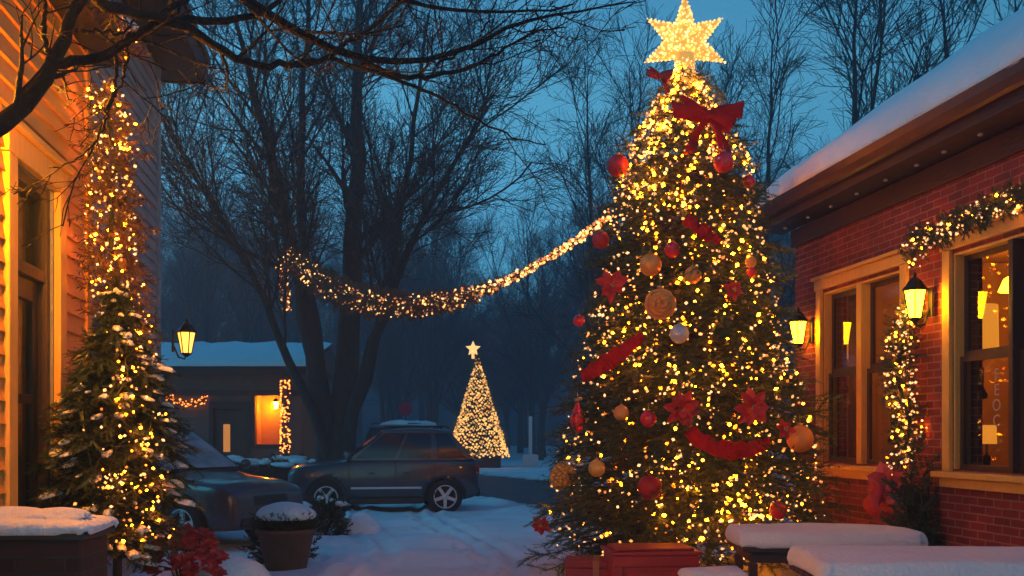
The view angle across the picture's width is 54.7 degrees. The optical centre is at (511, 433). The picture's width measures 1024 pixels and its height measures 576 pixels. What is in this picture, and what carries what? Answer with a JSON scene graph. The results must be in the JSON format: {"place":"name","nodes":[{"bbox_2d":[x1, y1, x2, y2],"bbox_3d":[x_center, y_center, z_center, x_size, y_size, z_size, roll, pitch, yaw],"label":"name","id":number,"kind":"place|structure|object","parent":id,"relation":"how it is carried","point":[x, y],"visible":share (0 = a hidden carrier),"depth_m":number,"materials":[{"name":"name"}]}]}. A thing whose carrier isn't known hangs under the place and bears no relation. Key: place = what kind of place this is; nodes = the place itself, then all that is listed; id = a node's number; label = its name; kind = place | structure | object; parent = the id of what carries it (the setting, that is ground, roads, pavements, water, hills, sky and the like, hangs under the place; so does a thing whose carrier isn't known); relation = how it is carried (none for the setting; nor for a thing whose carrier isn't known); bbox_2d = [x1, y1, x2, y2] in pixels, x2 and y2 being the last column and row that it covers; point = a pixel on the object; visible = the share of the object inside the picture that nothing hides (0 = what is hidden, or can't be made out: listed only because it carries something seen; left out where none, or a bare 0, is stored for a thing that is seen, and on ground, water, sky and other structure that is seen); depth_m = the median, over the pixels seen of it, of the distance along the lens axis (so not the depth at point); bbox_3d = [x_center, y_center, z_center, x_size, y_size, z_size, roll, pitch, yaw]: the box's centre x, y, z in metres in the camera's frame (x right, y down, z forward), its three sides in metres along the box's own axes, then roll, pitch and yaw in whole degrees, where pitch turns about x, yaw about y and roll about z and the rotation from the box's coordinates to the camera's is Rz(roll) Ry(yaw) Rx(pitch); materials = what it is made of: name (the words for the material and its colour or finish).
{"place":"outdoors","nodes":[
{"label":"outdoors","id":0,"kind":"place"},
{"bbox_2d":[361,419,436,444],"bbox_3d":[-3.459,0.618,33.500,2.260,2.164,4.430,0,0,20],"label":"snow","id":1,"kind":"structure","parent":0,"point":[372,431],"depth_m":32.36,"materials":[{"name":"snow"}]},
{"bbox_2d":[303,446,794,556],"bbox_3d":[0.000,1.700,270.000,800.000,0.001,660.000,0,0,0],"label":"ground","id":2,"kind":"structure","parent":0,"point":[512,463],"depth_m":50.85,"materials":[{"name":"white snow"}]},
{"bbox_2d":[0,506,118,575],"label":"brick pier","id":3,"kind":"structure","parent":2,"relation":"on","point":[57,541],"depth_m":4.63,"materials":[{"name":"stone"}]},
{"bbox_2d":[0,0,210,575],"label":"clapboard house","id":4,"kind":"structure","parent":2,"relation":"on","point":[42,322],"depth_m":6.78,"materials":[{"name":"orange"}]},
{"bbox_2d":[1,121,74,508],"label":"door","id":5,"kind":"structure","parent":4,"relation":"in","point":[28,280],"depth_m":6.62,"materials":[{"name":"brown wood"}]},
{"bbox_2d":[66,71,166,347],"bbox_3d":[-2.837,-1.583,7.079,0.703,2.110,0.868,0,0,-23],"label":"corner garland","id":6,"kind":"object","parent":4,"relation":"attached to","point":[111,178],"visible":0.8,"depth_m":7.09,"materials":[{"name":"yellow"}]},
{"bbox_2d":[84,0,151,66],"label":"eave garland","id":7,"kind":"object","parent":4,"relation":"attached to","point":[114,27],"visible":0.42,"depth_m":7.29,"materials":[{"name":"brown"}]},
{"bbox_2d":[172,318,196,359],"bbox_3d":[-4.063,-1.175,12.284,0.300,0.525,0.223,0,0,-9],"label":"wall lantern","id":8,"kind":"object","parent":4,"relation":"attached to","point":[186,331],"depth_m":12.23,"materials":[{"name":"yellow glass"}]},
{"bbox_2d":[18,271,207,575],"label":"snowy spruce","id":9,"kind":"object","parent":2,"relation":"on","point":[94,376],"visible":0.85,"depth_m":6.58,"materials":[{"name":"green plant"}]},
{"bbox_2d":[73,341,169,542],"bbox_3d":[-2.520,0.046,6.493,0.632,1.346,0.317,0,0,-34],"label":"light string","id":10,"kind":"object","parent":9,"relation":"attached to","point":[126,467],"visible":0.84,"depth_m":6.44,"materials":[{"name":"yellow"}]},
{"bbox_2d":[161,180,200,341],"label":"bare tree","id":11,"kind":"object","parent":2,"relation":"on","point":[169,290],"visible":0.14,"depth_m":75.77,"materials":[{"name":"brown plant"}]},
{"bbox_2d":[138,523,229,575],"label":"red plant","id":12,"kind":"object","parent":2,"relation":"on","point":[214,558],"visible":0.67,"depth_m":7.24,"materials":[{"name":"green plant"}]},
{"bbox_2d":[161,208,249,342],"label":"bare tree","id":13,"kind":"object","parent":2,"relation":"on","point":[184,314],"visible":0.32,"depth_m":73.89,"materials":[{"name":"brown plant"}]},
{"bbox_2d":[161,197,253,342],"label":"bare tree","id":14,"kind":"object","parent":2,"relation":"on","point":[197,243],"visible":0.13,"depth_m":82.54,"materials":[{"name":"brown plant"}]},
{"bbox_2d":[161,129,261,342],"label":"bare tree","id":15,"kind":"object","parent":2,"relation":"on","point":[205,322],"visible":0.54,"depth_m":62.35,"materials":[{"name":"brown plant"}]},
{"bbox_2d":[171,555,270,575],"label":"snow mound","id":16,"kind":"object","parent":2,"relation":"on","point":[233,565],"visible":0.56,"depth_m":7.72,"materials":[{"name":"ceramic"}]},
{"bbox_2d":[161,423,302,550],"bbox_3d":[-5.550,0.767,15.600,4.530,1.865,2.210,0,0,27],"label":"parked car","id":17,"kind":"object","parent":2,"relation":"on","point":[230,496],"visible":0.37,"depth_m":14.33,"materials":[{"name":"grey paint"}]},
{"bbox_2d":[161,341,335,473],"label":"house","id":18,"kind":"structure","parent":2,"relation":"on","point":[237,383],"depth_m":31.99,"materials":[{"name":"grey"}]},
{"bbox_2d":[216,410,246,472],"bbox_3d":[-9.114,0.475,32.150,1.003,2.450,0.060,0,0,0],"label":"door","id":19,"kind":"structure","parent":18,"relation":"in","point":[237,419],"depth_m":32.12,"materials":[{"name":"grey wood"}]},
{"bbox_2d":[204,178,294,342],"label":"bare tree","id":20,"kind":"object","parent":2,"relation":"on","point":[246,292],"visible":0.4,"depth_m":56.49,"materials":[{"name":"brown plant"}]},
{"bbox_2d":[201,183,299,342],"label":"bare tree","id":21,"kind":"object","parent":2,"relation":"on","point":[250,281],"visible":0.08,"depth_m":86.72,"materials":[{"name":"brown plant"}]},
{"bbox_2d":[227,454,278,477],"bbox_3d":[-8.306,1.190,29.000,3.678,1.458,1.587,0,0,0],"label":"snowy hedge","id":22,"kind":"object","parent":2,"relation":"on","point":[235,459],"visible":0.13,"depth_m":28.85,"materials":[{"name":"white snow"}]},
{"bbox_2d":[216,244,299,342],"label":"bare tree","id":23,"kind":"object","parent":2,"relation":"on","point":[259,333],"visible":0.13,"depth_m":75.96,"materials":[{"name":"brown plant"}]},
{"bbox_2d":[236,499,321,564],"bbox_3d":[-2.991,1.330,12.734,1.111,0.994,0.944,0,0,0],"label":"bush","id":24,"kind":"object","parent":2,"relation":"on","point":[258,557],"visible":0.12,"depth_m":12.66,"materials":[{"name":"green plant"}]},
{"bbox_2d":[254,452,314,479],"bbox_3d":[-6.556,1.189,28.989,2.995,1.347,1.615,0,0,0],"label":"snowy hedge","id":25,"kind":"object","parent":2,"relation":"on","point":[276,463],"visible":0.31,"depth_m":28.79,"materials":[{"name":"white snow"}]},
{"bbox_2d":[279,373,290,480],"bbox_3d":[-7.008,-0.079,30.555,0.307,3.557,0.314,0,0,-45],"label":"light post","id":26,"kind":"object","parent":2,"relation":"on","point":[285,421],"visible":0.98,"depth_m":30.54,"materials":[{"name":"green plant"}]},
{"bbox_2d":[248,502,322,570],"bbox_3d":[-2.722,1.262,11.908,0.881,0.876,0.930,0,0,0],"label":"plant pot","id":27,"kind":"object","parent":2,"relation":"on","point":[285,540],"visible":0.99,"depth_m":11.66,"materials":[{"name":"ceramic"}]},
{"bbox_2d":[270,253,364,392],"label":"bare tree","id":28,"kind":"object","parent":2,"relation":"on","point":[324,330],"visible":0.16,"depth_m":76.28,"materials":[{"name":"brown plant"}]},
{"bbox_2d":[0,0,649,247],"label":"overhanging tree","id":29,"kind":"object","parent":2,"relation":"on","point":[30,93],"visible":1,"depth_m":5.05,"materials":[{"name":"brown plant"}]},
{"bbox_2d":[304,490,352,535],"bbox_3d":[-3.096,1.360,16.398,0.923,0.901,0.964,0,0,34],"label":"clipped bush","id":30,"kind":"object","parent":2,"relation":"on","point":[331,512],"visible":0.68,"depth_m":16.33,"materials":[{"name":"green plant"}]},
{"bbox_2d":[309,182,379,446],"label":"bare tree","id":31,"kind":"object","parent":2,"relation":"on","point":[359,434],"visible":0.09,"depth_m":118.03,"materials":[{"name":"brown plant"}]},
{"bbox_2d":[334,512,381,534],"bbox_3d":[-2.608,1.530,16.779,0.837,0.380,0.678,0,0,0],"label":"snow heap","id":32,"kind":"object","parent":2,"relation":"on","point":[365,523],"visible":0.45,"depth_m":16.56,"materials":[{"name":"white snow"}]},
{"bbox_2d":[316,168,420,422],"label":"bare tree","id":33,"kind":"object","parent":2,"relation":"on","point":[382,406],"visible":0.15,"depth_m":68.72,"materials":[{"name":"brown plant"}]},
{"bbox_2d":[161,0,605,461],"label":"bare tree","id":34,"kind":"object","parent":2,"relation":"on","point":[334,415],"visible":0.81,"depth_m":25.30,"materials":[{"name":"brown plant"}]},
{"bbox_2d":[274,208,610,323],"bbox_3d":[-2.199,-3.474,18.848,1.048,3.040,16.525,0,0,-27],"label":"light garland","id":35,"kind":"object","parent":34,"relation":"hanging from","point":[346,294],"visible":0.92,"depth_m":19.05,"materials":[{"name":"yellow plant"}]},
{"bbox_2d":[288,426,479,511],"bbox_3d":[-2.785,0.767,21.400,4.030,1.865,2.160,0,0,-11],"label":"parked car","id":36,"kind":"object","parent":2,"relation":"on","point":[435,470],"visible":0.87,"depth_m":20.65,"materials":[{"name":"grey paint"}]},
{"bbox_2d":[342,264,432,419],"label":"bare tree","id":37,"kind":"object","parent":2,"relation":"on","point":[392,410],"visible":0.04,"depth_m":84.62,"materials":[{"name":"brown plant"}]},
{"bbox_2d":[359,209,446,421],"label":"bare tree","id":38,"kind":"object","parent":2,"relation":"on","point":[387,415],"visible":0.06,"depth_m":75.12,"materials":[{"name":"brown plant"}]},
{"bbox_2d":[362,178,460,420],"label":"bare tree","id":39,"kind":"object","parent":2,"relation":"on","point":[421,409],"visible":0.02,"depth_m":102.21,"materials":[{"name":"brown plant"}]},
{"bbox_2d":[363,260,462,419],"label":"bare tree","id":40,"kind":"object","parent":2,"relation":"on","point":[397,379],"visible":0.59,"depth_m":62.21,"materials":[{"name":"brown plant"}]},
{"bbox_2d":[362,172,482,421],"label":"bare tree","id":41,"kind":"object","parent":2,"relation":"on","point":[429,406],"visible":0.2,"depth_m":67.90,"materials":[{"name":"brown plant"}]},
{"bbox_2d":[402,140,486,421],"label":"bare tree","id":42,"kind":"object","parent":2,"relation":"on","point":[455,275],"visible":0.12,"depth_m":85.46,"materials":[{"name":"brown plant"}]},
{"bbox_2d":[390,189,505,428],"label":"bare tree","id":43,"kind":"object","parent":2,"relation":"on","point":[447,341],"visible":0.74,"depth_m":61.82,"materials":[{"name":"brown plant"}]},
{"bbox_2d":[410,304,497,447],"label":"bare tree","id":44,"kind":"object","parent":2,"relation":"on","point":[455,403],"visible":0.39,"depth_m":73.86,"materials":[{"name":"brown plant"}]},
{"bbox_2d":[130,503,799,575],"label":"yard snow","id":45,"kind":"structure","parent":2,"relation":"on","point":[463,539],"depth_m":14.18,"materials":[{"name":"white snow"}]},
{"bbox_2d":[448,351,510,467],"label":"lit cone tree","id":46,"kind":"object","parent":2,"relation":"on","point":[485,461],"visible":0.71,"depth_m":49.47,"materials":[{"name":"green plant"}]},
{"bbox_2d":[453,358,509,458],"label":"light string","id":47,"kind":"object","parent":46,"relation":"attached to","point":[485,423],"visible":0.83,"depth_m":49.28,"materials":[{"name":"yellow"}]},
{"bbox_2d":[458,305,527,448],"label":"bare tree","id":48,"kind":"object","parent":2,"relation":"on","point":[505,413],"visible":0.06,"depth_m":105.02,"materials":[{"name":"brown plant"}]},
{"bbox_2d":[451,267,535,429],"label":"bare tree","id":49,"kind":"object","parent":2,"relation":"on","point":[494,357],"visible":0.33,"depth_m":85.51,"materials":[{"name":"brown plant"}]},
{"bbox_2d":[478,262,564,452],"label":"bare tree","id":50,"kind":"object","parent":2,"relation":"on","point":[520,403],"visible":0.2,"depth_m":84.65,"materials":[{"name":"brown plant"}]},
{"bbox_2d":[466,183,588,453],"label":"bare tree","id":51,"kind":"object","parent":2,"relation":"on","point":[531,402],"visible":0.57,"depth_m":65.35,"materials":[{"name":"brown plant"}]},
{"bbox_2d":[523,416,537,465],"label":"white post","id":52,"kind":"object","parent":2,"relation":"on","point":[530,459],"visible":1,"depth_m":51.70,"materials":[{"name":"grey paint"}]},
{"bbox_2d":[490,232,581,459],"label":"bare tree","id":53,"kind":"object","parent":2,"relation":"on","point":[540,360],"visible":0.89,"depth_m":62.61,"materials":[{"name":"brown plant"}]},
{"bbox_2d":[487,224,600,457],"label":"bare tree","id":54,"kind":"object","parent":2,"relation":"on","point":[545,402],"visible":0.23,"depth_m":69.69,"materials":[{"name":"brown plant"}]},
{"bbox_2d":[533,194,595,445],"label":"bare tree","id":55,"kind":"object","parent":2,"relation":"on","point":[568,389],"visible":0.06,"depth_m":116.45,"materials":[{"name":"brown plant"}]},
{"bbox_2d":[557,179,612,384],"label":"bare tree","id":56,"kind":"object","parent":2,"relation":"on","point":[583,269],"visible":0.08,"depth_m":88.47,"materials":[{"name":"brown plant"}]},
{"bbox_2d":[564,555,606,575],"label":"gift box","id":57,"kind":"object","parent":2,"relation":"on","point":[582,565],"visible":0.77,"depth_m":9.40,"materials":[{"name":"red"}]},
{"bbox_2d":[502,13,675,457],"bbox_3d":[3.325,-7.351,38.988,6.450,18.115,7.380,0,0,43],"label":"bare tree","id":58,"kind":"object","parent":2,"relation":"on","point":[588,189],"visible":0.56,"depth_m":38.34,"materials":[{"name":"brown plant"}]},
{"bbox_2d":[462,471,730,544],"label":"snow bank","id":59,"kind":"structure","parent":2,"relation":"on","point":[492,501],"depth_m":24.61,"materials":[{"name":"white snow"}]},
{"bbox_2d":[541,167,664,436],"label":"bare tree","id":60,"kind":"object","parent":2,"relation":"on","point":[575,227],"visible":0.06,"depth_m":67.34,"materials":[{"name":"brown plant"}]},
{"bbox_2d":[600,543,702,575],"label":"gift box","id":61,"kind":"object","parent":2,"relation":"on","point":[647,559],"visible":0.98,"depth_m":9.08,"materials":[{"name":"red paint"}]},
{"bbox_2d":[558,0,767,442],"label":"bare tree","id":62,"kind":"object","parent":2,"relation":"on","point":[641,66],"visible":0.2,"depth_m":41.34,"materials":[{"name":"brown plant"}]},
{"bbox_2d":[515,62,861,575],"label":"christmas tree","id":63,"kind":"object","parent":2,"relation":"on","point":[631,458],"visible":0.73,"depth_m":10.90,"materials":[{"name":"green plant"}]},
{"bbox_2d":[549,460,575,491],"bbox_3d":[0.566,0.419,10.934,0.315,0.457,0.312,0,0,0],"label":"cone ornament","id":64,"kind":"object","parent":63,"relation":"hanging from","point":[557,477],"visible":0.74,"depth_m":10.84,"materials":[{"name":"gold metal"}]},
{"bbox_2d":[570,388,584,432],"bbox_3d":[0.720,-0.259,10.882,0.164,0.519,0.162,0,0,0],"label":"drop ornament","id":65,"kind":"object","parent":63,"relation":"hanging from","point":[577,409],"visible":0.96,"depth_m":10.84,"materials":[{"name":"red glass"}]},
{"bbox_2d":[595,270,628,303],"bbox_3d":[1.100,-1.607,10.849,0.376,0.383,0.087,0,0,0],"label":"flower ornament","id":66,"kind":"object","parent":63,"relation":"attached to","point":[612,284],"visible":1,"depth_m":10.86,"materials":[{"name":"red fabric"}]},
{"bbox_2d":[580,331,644,382],"bbox_3d":[1.027,-0.817,10.646,0.857,0.516,0.190,0,0,43],"label":"red ribbon","id":67,"kind":"object","parent":63,"relation":"attached to","point":[605,362],"visible":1,"depth_m":10.57,"materials":[{"name":"fabric"}]},
{"bbox_2d":[607,146,628,176],"bbox_3d":[1.208,-3.110,11.297,0.253,0.372,0.253,0,0,0],"label":"bauble","id":68,"kind":"object","parent":63,"relation":"hanging from","point":[617,161],"visible":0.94,"depth_m":11.21,"materials":[{"name":"red glass"}]},
{"bbox_2d":[637,463,661,499],"bbox_3d":[1.399,0.492,10.046,0.253,0.372,0.253,0,0,0],"label":"bauble","id":69,"kind":"object","parent":63,"relation":"hanging from","point":[648,484],"visible":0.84,"depth_m":9.96,"materials":[{"name":"red glass"}]},
{"bbox_2d":[639,247,661,275],"bbox_3d":[1.484,-1.858,10.598,0.240,0.352,0.240,0,0,0],"label":"bauble","id":70,"kind":"object","parent":63,"relation":"hanging from","point":[650,264],"visible":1,"depth_m":10.52,"materials":[{"name":"gold metal"}]},
{"bbox_2d":[646,66,672,93],"bbox_3d":[1.680,-4.019,11.248,0.316,0.305,0.111,0,0,0],"label":"ribbon bow","id":71,"kind":"object","parent":63,"relation":"attached to","point":[652,72],"visible":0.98,"depth_m":11.22,"materials":[{"name":"red fabric"}]},
{"bbox_2d":[644,275,675,320],"bbox_3d":[1.566,-1.431,10.398,0.280,0.489,0.267,0,0,-42],"label":"christmas ornament","id":72,"kind":"object","parent":63,"relation":"hanging from","point":[658,303],"visible":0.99,"depth_m":10.36,"materials":[{"name":"gold metal"}]},
{"bbox_2d":[670,316,688,343],"bbox_3d":[1.737,-1.079,10.281,0.200,0.294,0.200,0,0,0],"label":"bauble","id":73,"kind":"object","parent":63,"relation":"hanging from","point":[679,332],"visible":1,"depth_m":10.21,"materials":[{"name":"silver metal"}]},
{"bbox_2d":[663,390,699,427],"bbox_3d":[1.725,-0.248,10.029,0.394,0.396,0.125,0,0,0],"label":"flower ornament","id":74,"kind":"object","parent":63,"relation":"attached to","point":[686,403],"visible":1,"depth_m":10.04,"materials":[{"name":"red fabric"}]},
{"bbox_2d":[644,0,725,90],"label":"star topper","id":75,"kind":"object","parent":63,"relation":"attached to","point":[684,37],"visible":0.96,"depth_m":11.46,"materials":[{"name":"gold metal"}]},
{"bbox_2d":[550,65,824,563],"bbox_3d":[2.009,-1.428,11.493,3.201,5.668,3.202,0,0,0],"label":"light string","id":76,"kind":"object","parent":63,"relation":"attached to","point":[672,91],"visible":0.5,"depth_m":10.73,"materials":[{"name":"yellow"}]},
{"bbox_2d":[682,215,722,246],"bbox_3d":[2.020,-2.155,10.501,0.428,0.350,0.120,0,0,8],"label":"red ribbon","id":77,"kind":"object","parent":63,"relation":"attached to","point":[699,230],"visible":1,"depth_m":10.49,"materials":[{"name":"fabric"}]},
{"bbox_2d":[671,95,744,153],"bbox_3d":[2.134,-3.353,10.761,0.799,0.632,0.220,0,0,0],"label":"ribbon bow","id":78,"kind":"object","parent":63,"relation":"attached to","point":[720,118],"visible":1,"depth_m":10.72,"materials":[{"name":"red fabric"}]},
{"bbox_2d":[713,146,733,172],"bbox_3d":[2.292,-2.985,10.720,0.226,0.333,0.226,0,0,0],"label":"bauble","id":79,"kind":"object","parent":63,"relation":"hanging from","point":[723,158],"visible":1,"depth_m":10.64,"materials":[{"name":"red glass"}]},
{"bbox_2d":[684,426,770,459],"bbox_3d":[2.203,0.096,9.996,0.929,0.353,0.180,0,0,-7],"label":"red ribbon","id":80,"kind":"object","parent":63,"relation":"attached to","point":[724,449],"visible":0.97,"depth_m":9.98,"materials":[{"name":"fabric"}]},
{"bbox_2d":[734,387,768,425],"bbox_3d":[2.447,-0.274,10.082,0.360,0.407,0.126,0,0,0],"label":"flower ornament","id":81,"kind":"object","parent":63,"relation":"attached to","point":[752,407],"visible":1,"depth_m":10.11,"materials":[{"name":"red fabric"}]},
{"bbox_2d":[786,416,813,451],"bbox_3d":[3.035,-0.004,10.429,0.280,0.411,0.280,0,0,0],"label":"bauble","id":82,"kind":"object","parent":63,"relation":"hanging from","point":[801,439],"visible":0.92,"depth_m":10.33,"materials":[{"name":"gold metal"}]},
{"bbox_2d":[678,566,747,575],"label":"stool","id":83,"kind":"object","parent":2,"relation":"on","point":[717,571],"visible":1,"depth_m":8.03,"materials":[{"name":"white wood"}]},
{"bbox_2d":[666,0,845,478],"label":"bare tree","id":84,"kind":"object","parent":2,"relation":"on","point":[771,97],"visible":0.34,"depth_m":33.25,"materials":[{"name":"brown plant"}]},
{"bbox_2d":[712,92,834,431],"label":"bare tree","id":85,"kind":"object","parent":2,"relation":"on","point":[788,257],"visible":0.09,"depth_m":66.86,"materials":[{"name":"brown plant"}]},
{"bbox_2d":[725,523,927,575],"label":"garden table","id":86,"kind":"object","parent":2,"relation":"on","point":[754,544],"visible":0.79,"depth_m":8.27,"materials":[{"name":"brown wood"}]},
{"bbox_2d":[749,0,978,325],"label":"bare tree","id":87,"kind":"object","parent":2,"relation":"on","point":[879,30],"visible":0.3,"depth_m":25.31,"materials":[{"name":"brown plant"}]},
{"bbox_2d":[748,7,1023,546],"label":"brick building","id":88,"kind":"structure","parent":2,"relation":"on","point":[946,134],"depth_m":9.80,"materials":[{"name":"red brick"}]},
{"bbox_2d":[788,306,813,350],"bbox_3d":[3.552,-1.289,12.200,0.316,0.552,0.234,0,0,-9],"label":"wall lantern","id":89,"kind":"object","parent":88,"relation":"attached to","point":[799,324],"depth_m":12.14,"materials":[{"name":"yellow glass"}]},
{"bbox_2d":[809,247,912,482],"bbox_3d":[3.999,-0.690,11.091,0.468,2.400,2.130,0,0,-9],"label":"window","id":90,"kind":"structure","parent":88,"relation":"in","point":[861,367],"depth_m":11.14,"materials":[{"name":"paint"}]},
{"bbox_2d":[874,297,929,474],"bbox_3d":[3.870,-0.472,9.816,0.575,1.793,0.563,0,0,0],"label":"wall garland","id":91,"kind":"object","parent":88,"relation":"attached to","point":[897,366],"depth_m":9.77,"materials":[{"name":"green plant"}]},
{"bbox_2d":[862,461,904,523],"bbox_3d":[3.682,0.591,9.878,0.238,0.625,0.480,0,0,-39],"label":"wall bow","id":92,"kind":"object","parent":91,"relation":"hanging from","point":[876,490],"depth_m":9.86,"materials":[{"name":"fabric"}]},
{"bbox_2d":[902,272,933,326],"bbox_3d":[3.925,-1.300,9.593,0.308,0.538,0.229,0,0,-9],"label":"wall lantern","id":93,"kind":"object","parent":88,"relation":"attached to","point":[915,289],"depth_m":9.54,"materials":[{"name":"yellow glass"}]},
{"bbox_2d":[898,174,1023,267],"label":"window garland","id":94,"kind":"object","parent":88,"relation":"attached to","point":[959,220],"depth_m":8.86,"materials":[{"name":"green plant"}]},
{"bbox_2d":[930,207,1023,493],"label":"window","id":95,"kind":"structure","parent":88,"relation":"in","point":[963,354],"depth_m":9.12,"materials":[{"name":"paint"}]},
{"bbox_2d":[982,425,996,464],"bbox_3d":[4.563,0.220,9.513,0.180,0.600,0.180,0,0,-9],"label":"table lamp","id":96,"kind":"object","parent":88,"relation":"in","point":[989,434],"visible":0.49,"depth_m":9.44,"materials":[{"name":"brown fabric"}]},
{"bbox_2d":[982,303,998,398],"bbox_3d":[4.608,-0.800,9.743,0.340,0.920,0.340,0,0,-9],"label":"table lamp","id":97,"kind":"object","parent":88,"relation":"in","point":[990,326],"visible":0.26,"depth_m":9.59,"materials":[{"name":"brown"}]},
{"bbox_2d":[787,545,1023,575],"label":"garden table","id":98,"kind":"object","parent":2,"relation":"on","point":[836,560],"visible":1,"depth_m":6.17,"materials":[{"name":"white wood"}]},
{"bbox_2d":[880,430,946,545],"bbox_3d":[3.908,0.909,9.585,0.801,1.885,0.754,0,0,0],"label":"evergreen bush","id":99,"kind":"object","parent":2,"relation":"on","point":[915,516],"visible":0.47,"depth_m":9.53,"materials":[{"name":"green plant"}]},
{"bbox_2d":[863,0,1023,104],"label":"bare tree","id":100,"kind":"object","parent":2,"relation":"on","point":[941,9],"visible":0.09,"depth_m":29.40,"materials":[{"name":"brown plant"}]},
{"bbox_2d":[330,353,790,445],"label":"hills","id":101,"kind":"structure","parent":0,"point":[370,414],"depth_m":140.87,"materials":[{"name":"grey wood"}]},
{"bbox_2d":[161,0,1023,368],"label":"sky","id":102,"kind":"structure","parent":0,"point":[736,12],"materials":[{"name":"blue"}]},
{"bbox_2d":[477,475,763,541],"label":"road","id":103,"kind":"structure","parent":0,"point":[518,490],"depth_m":29.41,"materials":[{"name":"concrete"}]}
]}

